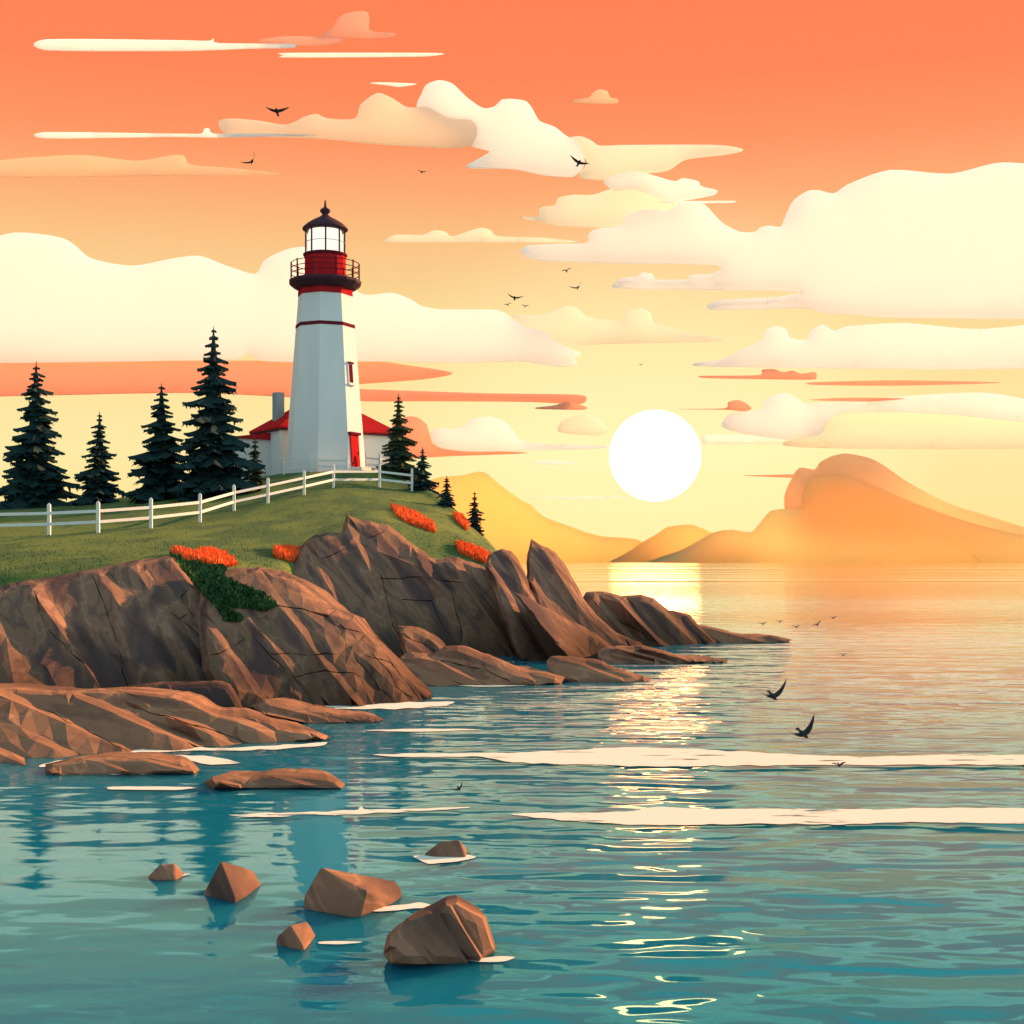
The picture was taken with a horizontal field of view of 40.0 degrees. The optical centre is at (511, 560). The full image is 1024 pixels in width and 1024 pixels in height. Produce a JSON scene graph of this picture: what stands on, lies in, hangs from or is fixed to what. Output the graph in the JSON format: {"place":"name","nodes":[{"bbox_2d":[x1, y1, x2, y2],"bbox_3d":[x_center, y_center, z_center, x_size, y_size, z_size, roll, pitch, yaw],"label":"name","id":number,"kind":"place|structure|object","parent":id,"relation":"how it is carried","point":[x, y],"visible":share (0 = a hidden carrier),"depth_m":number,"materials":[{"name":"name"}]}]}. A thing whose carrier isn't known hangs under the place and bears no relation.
{"place":"outdoors","nodes":[
{"label":"outdoors","id":0,"kind":"place"},
{"bbox_2d":[0,155,278,177],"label":"cloud","id":1,"kind":"structure","parent":0,"point":[76,166],"depth_m":3088.68,"materials":[{"name":"orange"}]},
{"bbox_2d":[34,38,295,50],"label":"cloud","id":2,"kind":"structure","parent":0,"point":[111,45],"depth_m":3078.56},
{"bbox_2d":[34,128,312,137],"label":"cloud","id":3,"kind":"structure","parent":0,"point":[206,133],"depth_m":3066.91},
{"bbox_2d":[0,472,496,585],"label":"hill","id":4,"kind":"structure","parent":0,"point":[333,500],"depth_m":65.63,"materials":[{"name":"green plant"}]},
{"bbox_2d":[0,362,80,509],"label":"spruce tree","id":5,"kind":"object","parent":4,"relation":"on","point":[36,481],"visible":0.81,"depth_m":87.36,"materials":[{"name":"green plant"}]},
{"bbox_2d":[63,411,129,505],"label":"spruce tree","id":6,"kind":"object","parent":4,"relation":"on","point":[98,486],"visible":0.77,"depth_m":87.49,"materials":[{"name":"green plant"}]},
{"bbox_2d":[120,383,192,504],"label":"spruce tree","id":7,"kind":"object","parent":4,"relation":"on","point":[157,460],"visible":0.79,"depth_m":85.19,"materials":[{"name":"green plant"}]},
{"bbox_2d":[170,544,237,566],"bbox_3d":[-9.326,-0.132,42.734,1.783,0.774,4.335,0,0,-23],"label":"flower patch","id":8,"kind":"object","parent":4,"relation":"on","point":[210,555],"visible":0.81,"depth_m":42.24,"materials":[{"name":"orange plant"}]},
{"bbox_2d":[0,464,412,534],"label":"fence","id":9,"kind":"object","parent":4,"relation":"on","point":[150,507],"visible":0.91,"depth_m":67.61,"materials":[{"name":"paint"}]},
{"bbox_2d":[167,326,265,501],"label":"spruce tree","id":10,"kind":"object","parent":4,"relation":"on","point":[214,463],"visible":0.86,"depth_m":83.17,"materials":[{"name":"green plant"}]},
{"bbox_2d":[169,549,277,621],"bbox_3d":[-8.281,0.509,37.672,1.978,1.751,13.119,0,0,-19],"label":"bush","id":11,"kind":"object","parent":4,"relation":"on","point":[219,589],"depth_m":32.50,"materials":[{"name":"green plant"}]},
{"bbox_2d":[243,437,265,484],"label":"spruce tree","id":12,"kind":"object","parent":4,"relation":"on","point":[255,477],"visible":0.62,"depth_m":85.83,"materials":[{"name":"green plant"}]},
{"bbox_2d":[272,543,300,562],"bbox_3d":[-7.739,-0.278,48.485,1.101,0.715,2.859,0,0,0],"label":"flower patch","id":13,"kind":"object","parent":4,"relation":"on","point":[288,552],"visible":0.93,"depth_m":47.62,"materials":[{"name":"orange plant"}]},
{"bbox_2d":[235,392,392,480],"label":"keepers house","id":14,"kind":"structure","parent":4,"relation":"on","point":[271,436],"depth_m":97.11,"materials":[{"name":"white paint"}]},
{"bbox_2d":[283,455,347,474],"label":"fence","id":15,"kind":"object","parent":4,"relation":"on","point":[311,460],"visible":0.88,"depth_m":89.92,"materials":[{"name":"paint"}]},
{"bbox_2d":[285,200,376,472],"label":"lighthouse","id":16,"kind":"object","parent":4,"relation":"on","point":[325,419],"visible":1,"depth_m":91.81,"materials":[{"name":"white paint"}]},
{"bbox_2d":[347,361,355,385],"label":"window","id":17,"kind":"structure","parent":16,"relation":"in","point":[349,364],"depth_m":92.28,"materials":[{"name":"red paint"}]},
{"bbox_2d":[348,431,360,466],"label":"door","id":18,"kind":"structure","parent":16,"relation":"in","point":[354,436],"depth_m":92.08,"materials":[{"name":"red paint"}]},
{"bbox_2d":[365,453,386,466],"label":"fence","id":19,"kind":"object","parent":4,"relation":"on","point":[369,458],"visible":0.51,"depth_m":92.51,"materials":[{"name":"paint"}]},
{"bbox_2d":[376,393,419,480],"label":"spruce tree","id":20,"kind":"object","parent":4,"relation":"on","point":[398,453],"visible":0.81,"depth_m":90.62,"materials":[{"name":"green plant"}]},
{"bbox_2d":[294,515,516,656],"bbox_3d":[-3.543,0.978,49.661,8.221,5.334,16.350,0,0,0],"label":"rock","id":21,"kind":"object","parent":4,"relation":"on","point":[384,581],"visible":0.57,"depth_m":47.21,"materials":[{"name":"brown stone"}]},
{"bbox_2d":[390,502,436,532],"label":"flower patch","id":22,"kind":"object","parent":4,"relation":"on","point":[410,516],"visible":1,"depth_m":66.41,"materials":[{"name":"orange plant"}]},
{"bbox_2d":[406,447,443,496],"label":"spruce tree","id":23,"kind":"object","parent":4,"relation":"on","point":[423,482],"visible":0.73,"depth_m":86.76,"materials":[{"name":"green plant"}]},
{"bbox_2d":[436,476,455,508],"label":"spruce tree","id":24,"kind":"object","parent":4,"relation":"on","point":[446,500],"visible":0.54,"depth_m":80.84,"materials":[{"name":"green plant"}]},
{"bbox_2d":[452,510,469,530],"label":"flower patch","id":25,"kind":"object","parent":4,"relation":"on","point":[461,520],"visible":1,"depth_m":73.10,"materials":[{"name":"orange plant"}]},
{"bbox_2d":[454,540,490,562],"bbox_3d":[-1.796,-0.409,63.337,1.659,1.168,1.700,0,0,0],"label":"flower patch","id":26,"kind":"object","parent":4,"relation":"on","point":[478,553],"visible":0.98,"depth_m":63.10,"materials":[{"name":"orange plant"}]},
{"bbox_2d":[466,491,485,536],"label":"spruce tree","id":27,"kind":"object","parent":4,"relation":"on","point":[474,519],"visible":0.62,"depth_m":75.37,"materials":[{"name":"green plant"}]},
{"bbox_2d":[266,107,288,115],"bbox_3d":[-10.372,-19.878,62.138,0.879,0.356,0.673,0,0,36],"label":"gull","id":28,"kind":"object","parent":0,"point":[276,110],"visible":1,"depth_m":61.99,"materials":[{"name":"black"}]},
{"bbox_2d":[0,232,580,366],"bbox_3d":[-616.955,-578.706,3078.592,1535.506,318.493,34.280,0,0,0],"label":"cloud","id":29,"kind":"structure","parent":0,"point":[63,300],"depth_m":3061.45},
{"bbox_2d":[0,361,586,403],"bbox_3d":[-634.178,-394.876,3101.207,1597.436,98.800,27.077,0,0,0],"label":"cloud","id":30,"kind":"structure","parent":0,"point":[261,378],"depth_m":3088.85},
{"bbox_2d":[257,36,341,45],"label":"cloud","id":31,"kind":"structure","parent":0,"point":[308,41],"depth_m":3098.44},
{"bbox_2d":[219,93,476,147],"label":"cloud","id":32,"kind":"structure","parent":0,"point":[382,119],"depth_m":3063.56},
{"bbox_2d":[322,11,394,38],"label":"cloud","id":33,"kind":"structure","parent":0,"point":[353,25],"depth_m":3111.78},
{"bbox_2d":[278,53,443,57],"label":"cloud","id":34,"kind":"structure","parent":0,"point":[304,55],"depth_m":3079.65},
{"bbox_2d":[371,82,415,86],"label":"cloud","id":35,"kind":"structure","parent":0,"point":[395,84],"depth_m":3079.85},
{"bbox_2d":[392,416,525,457],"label":"cloud","id":36,"kind":"structure","parent":0,"point":[420,434],"depth_m":3086.01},
{"bbox_2d":[383,228,576,242],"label":"cloud","id":37,"kind":"structure","parent":0,"point":[481,235],"depth_m":3090.35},
{"bbox_2d":[417,80,584,176],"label":"cloud","id":38,"kind":"structure","parent":0,"point":[516,134],"depth_m":3070.01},
{"bbox_2d":[0,562,1023,1023],"bbox_3d":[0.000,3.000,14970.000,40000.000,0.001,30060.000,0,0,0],"label":"sea","id":39,"kind":"structure","parent":0,"point":[808,922],"depth_m":14.71,"materials":[{"name":"liquid"}]},
{"bbox_2d":[0,556,205,688],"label":"rock","id":40,"kind":"object","parent":39,"relation":"on","point":[133,622],"visible":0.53,"depth_m":31.30,"materials":[{"name":"brown stone"}]},
{"bbox_2d":[45,751,198,774],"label":"rock","id":41,"kind":"object","parent":39,"relation":"on","point":[131,763],"visible":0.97,"depth_m":19.94,"materials":[{"name":"brown stone"}]},
{"bbox_2d":[0,683,327,764],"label":"rock","id":42,"kind":"object","parent":39,"relation":"on","point":[41,721],"visible":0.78,"depth_m":23.30,"materials":[{"name":"brown stone"}]},
{"bbox_2d":[148,864,183,879],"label":"boulder","id":43,"kind":"object","parent":39,"relation":"on","point":[168,872],"visible":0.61,"depth_m":13.26,"materials":[{"name":"brown stone"}]},
{"bbox_2d":[123,680,241,707],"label":"rock","id":44,"kind":"object","parent":39,"relation":"on","point":[220,693],"visible":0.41,"depth_m":27.62,"materials":[{"name":"brown stone"}]},
{"bbox_2d":[204,862,260,902],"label":"boulder","id":45,"kind":"object","parent":39,"relation":"on","point":[232,883],"visible":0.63,"depth_m":12.57,"materials":[{"name":"brown stone"}]},
{"bbox_2d":[204,768,344,788],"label":"rock","id":46,"kind":"object","parent":39,"relation":"on","point":[290,778],"visible":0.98,"depth_m":18.65,"materials":[{"name":"brown stone"}]},
{"bbox_2d":[276,922,314,949],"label":"boulder","id":47,"kind":"object","parent":39,"relation":"on","point":[299,936],"visible":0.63,"depth_m":10.95,"materials":[{"name":"brown stone"}]},
{"bbox_2d":[198,567,431,708],"bbox_3d":[-4.757,1.777,34.258,5.522,3.241,11.716,0,0,-9],"label":"rock","id":48,"kind":"object","parent":39,"relation":"on","point":[308,642],"visible":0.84,"depth_m":30.90,"materials":[{"name":"brown stone"}]},
{"bbox_2d":[251,697,383,722],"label":"rock","id":49,"kind":"object","parent":39,"relation":"on","point":[295,710],"visible":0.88,"depth_m":26.43,"materials":[{"name":"brown stone"}]},
{"bbox_2d":[304,868,401,916],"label":"boulder","id":50,"kind":"object","parent":39,"relation":"on","point":[331,891],"visible":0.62,"depth_m":12.04,"materials":[{"name":"brown stone"}]},
{"bbox_2d":[398,625,445,654],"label":"rock","id":51,"kind":"object","parent":39,"relation":"on","point":[414,639],"visible":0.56,"depth_m":36.36,"materials":[{"name":"brown stone"}]},
{"bbox_2d":[383,895,494,964],"bbox_3d":[-0.511,2.874,10.832,0.769,0.586,1.239,0,0,12],"label":"boulder","id":52,"kind":"object","parent":39,"relation":"on","point":[453,929],"visible":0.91,"depth_m":10.47,"materials":[{"name":"brown stone"}]},
{"bbox_2d":[425,840,466,856],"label":"boulder","id":53,"kind":"object","parent":39,"relation":"in","point":[455,848],"visible":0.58,"depth_m":14.28,"materials":[{"name":"stone"}]},
{"bbox_2d":[400,645,564,685],"bbox_3d":[-0.959,2.665,35.912,4.533,1.008,4.607,0,0,0],"label":"rock","id":54,"kind":"object","parent":39,"relation":"on","point":[456,665],"visible":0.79,"depth_m":34.39,"materials":[{"name":"brown stone"}]},
{"bbox_2d":[485,549,565,660],"bbox_3d":[1.042,1.478,45.768,3.850,3.760,7.252,0,0,0],"label":"rock","id":55,"kind":"object","parent":39,"relation":"on","point":[530,639],"visible":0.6,"depth_m":43.63,"materials":[{"name":"brown stone"}]},
{"bbox_2d":[39,685,1023,961],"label":"foam","id":56,"kind":"object","parent":39,"relation":"on","point":[639,757],"visible":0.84,"depth_m":20.56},
{"bbox_2d":[514,592,611,658],"bbox_3d":[2.148,2.150,43.955,2.507,2.453,6.094,0,0,31],"label":"rock","id":57,"kind":"object","parent":39,"relation":"on","point":[570,638],"visible":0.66,"depth_m":42.33,"materials":[{"name":"brown stone"}]},
{"bbox_2d":[526,539,641,645],"bbox_3d":[2.508,1.282,49.085,4.041,4.128,7.349,0,0,0],"label":"rock","id":58,"kind":"object","parent":39,"relation":"on","point":[553,586],"visible":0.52,"depth_m":47.81,"materials":[{"name":"stone"}]},
{"bbox_2d":[547,656,649,681],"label":"rock","id":59,"kind":"object","parent":39,"relation":"on","point":[573,669],"visible":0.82,"depth_m":35.15,"materials":[{"name":"brown stone"}]},
{"bbox_2d":[583,591,720,645],"bbox_3d":[4.952,2.237,51.856,5.628,2.235,7.484,0,0,0],"label":"rock","id":60,"kind":"object","parent":39,"relation":"on","point":[644,620],"visible":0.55,"depth_m":50.38,"materials":[{"name":"brown stone"}]},
{"bbox_2d":[597,645,727,663],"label":"rock","id":61,"kind":"object","parent":39,"relation":"on","point":[640,654],"visible":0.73,"depth_m":41.37,"materials":[{"name":"brown stone"}]},
{"bbox_2d":[699,625,791,642],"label":"rock","id":62,"kind":"object","parent":39,"relation":"on","point":[721,635],"visible":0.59,"depth_m":51.72,"materials":[{"name":"brown stone"}]},
{"bbox_2d":[0,0,1023,541],"label":"sky","id":63,"kind":"structure","parent":0,"point":[828,96],"materials":[{"name":"orange"}]},
{"bbox_2d":[430,417,607,451],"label":"cloud","id":64,"kind":"structure","parent":0,"point":[485,434],"depth_m":3070.28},
{"bbox_2d":[431,472,641,561],"bbox_3d":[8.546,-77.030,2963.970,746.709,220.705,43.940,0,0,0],"label":"hills","id":65,"kind":"structure","parent":0,"point":[514,524],"depth_m":2942.00,"materials":[{"name":"yellow"}]},
{"bbox_2d":[529,460,580,464],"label":"cloud","id":66,"kind":"structure","parent":0,"point":[554,462],"depth_m":3079.55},
{"bbox_2d":[535,401,586,409],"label":"cloud","id":67,"kind":"structure","parent":0,"point":[566,405],"depth_m":3062.70,"materials":[{"name":"orange"}]},
{"bbox_2d":[570,155,588,166],"bbox_3d":[3.061,-18.182,64.058,0.971,0.326,0.577,20,-17,-9],"label":"gull","id":68,"kind":"object","parent":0,"point":[578,162],"visible":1,"depth_m":63.98,"materials":[{"name":"black"}]},
{"bbox_2d":[557,415,607,435],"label":"cloud","id":69,"kind":"structure","parent":0,"point":[586,425],"depth_m":3088.36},
{"bbox_2d":[536,497,634,499],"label":"cloud","id":70,"kind":"structure","parent":0,"point":[577,498],"depth_m":3079.76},
{"bbox_2d":[572,89,618,103],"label":"cloud","id":71,"kind":"structure","parent":0,"point":[600,96],"depth_m":3077.87,"materials":[{"name":"orange"}]},
{"bbox_2d":[521,189,677,227],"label":"cloud","id":72,"kind":"structure","parent":0,"point":[609,208],"depth_m":3088.01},
{"bbox_2d":[513,306,727,345],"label":"cloud","id":73,"kind":"structure","parent":0,"point":[568,326],"depth_m":3085.17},
{"bbox_2d":[570,136,742,179],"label":"cloud","id":74,"kind":"structure","parent":0,"point":[605,162],"depth_m":3083.39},
{"bbox_2d":[604,171,716,200],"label":"cloud","id":75,"kind":"structure","parent":0,"point":[681,189],"depth_m":3079.12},
{"bbox_2d":[610,524,710,561],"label":"hills","id":76,"kind":"structure","parent":0,"point":[668,540],"depth_m":2917.00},
{"bbox_2d":[658,201,735,202],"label":"cloud","id":77,"kind":"structure","parent":0,"point":[698,201],"depth_m":3080.00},
{"bbox_2d":[702,400,750,410],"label":"cloud","id":78,"kind":"structure","parent":0,"point":[737,405],"depth_m":3062.15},
{"bbox_2d":[702,432,788,443],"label":"cloud","id":79,"kind":"structure","parent":0,"point":[714,438],"depth_m":3126.28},
{"bbox_2d":[698,369,816,379],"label":"cloud","id":80,"kind":"structure","parent":0,"point":[776,374],"depth_m":3062.78,"materials":[{"name":"orange"}]},
{"bbox_2d":[744,474,793,477],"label":"cloud","id":81,"kind":"structure","parent":0,"point":[787,475],"depth_m":3055.96,"materials":[{"name":"orange"}]},
{"bbox_2d":[521,162,1023,318],"bbox_3d":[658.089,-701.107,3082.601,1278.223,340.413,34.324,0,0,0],"label":"cloud","id":82,"kind":"structure","parent":0,"point":[899,244],"depth_m":3065.44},
{"bbox_2d":[758,679,786,699],"bbox_3d":[4.803,2.389,25.967,0.620,0.301,0.368,-12,27,-12],"label":"gull","id":83,"kind":"object","parent":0,"point":[775,695],"visible":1,"depth_m":25.98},
{"bbox_2d":[784,715,813,737],"bbox_3d":[4.110,2.375,19.969,0.499,0.242,0.296,-23,30,-14],"label":"gull","id":84,"kind":"object","parent":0,"point":[805,732],"visible":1,"depth_m":19.98,"materials":[{"name":"black"}]},
{"bbox_2d":[648,475,1023,561],"bbox_3d":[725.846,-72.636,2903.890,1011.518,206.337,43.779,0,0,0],"label":"hills","id":85,"kind":"structure","parent":0,"point":[836,518],"depth_m":2882.00,"materials":[{"name":"orange"}]},
{"bbox_2d":[692,323,1023,368],"bbox_3d":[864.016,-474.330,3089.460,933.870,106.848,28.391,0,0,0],"label":"cloud","id":86,"kind":"structure","parent":0,"point":[897,346],"depth_m":3075.71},
{"bbox_2d":[812,398,904,401],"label":"cloud","id":87,"kind":"structure","parent":0,"point":[858,399],"depth_m":3063.67,"materials":[{"name":"orange"}]},
{"bbox_2d":[722,392,1023,439],"bbox_3d":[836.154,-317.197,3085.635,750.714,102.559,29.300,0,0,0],"label":"cloud","id":88,"kind":"structure","parent":0,"point":[785,416],"depth_m":3072.84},
{"bbox_2d":[783,412,1023,448],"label":"cloud","id":89,"kind":"structure","parent":0,"point":[872,430],"depth_m":3120.53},
{"bbox_2d":[784,454,1023,534],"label":"hills","id":90,"kind":"structure","parent":0,"point":[870,471],"depth_m":2904.37,"materials":[{"name":"orange"}]},
{"bbox_2d":[806,380,1001,385],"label":"cloud","id":91,"kind":"structure","parent":0,"point":[885,383],"depth_m":3063.69,"materials":[{"name":"orange"}]}
]}

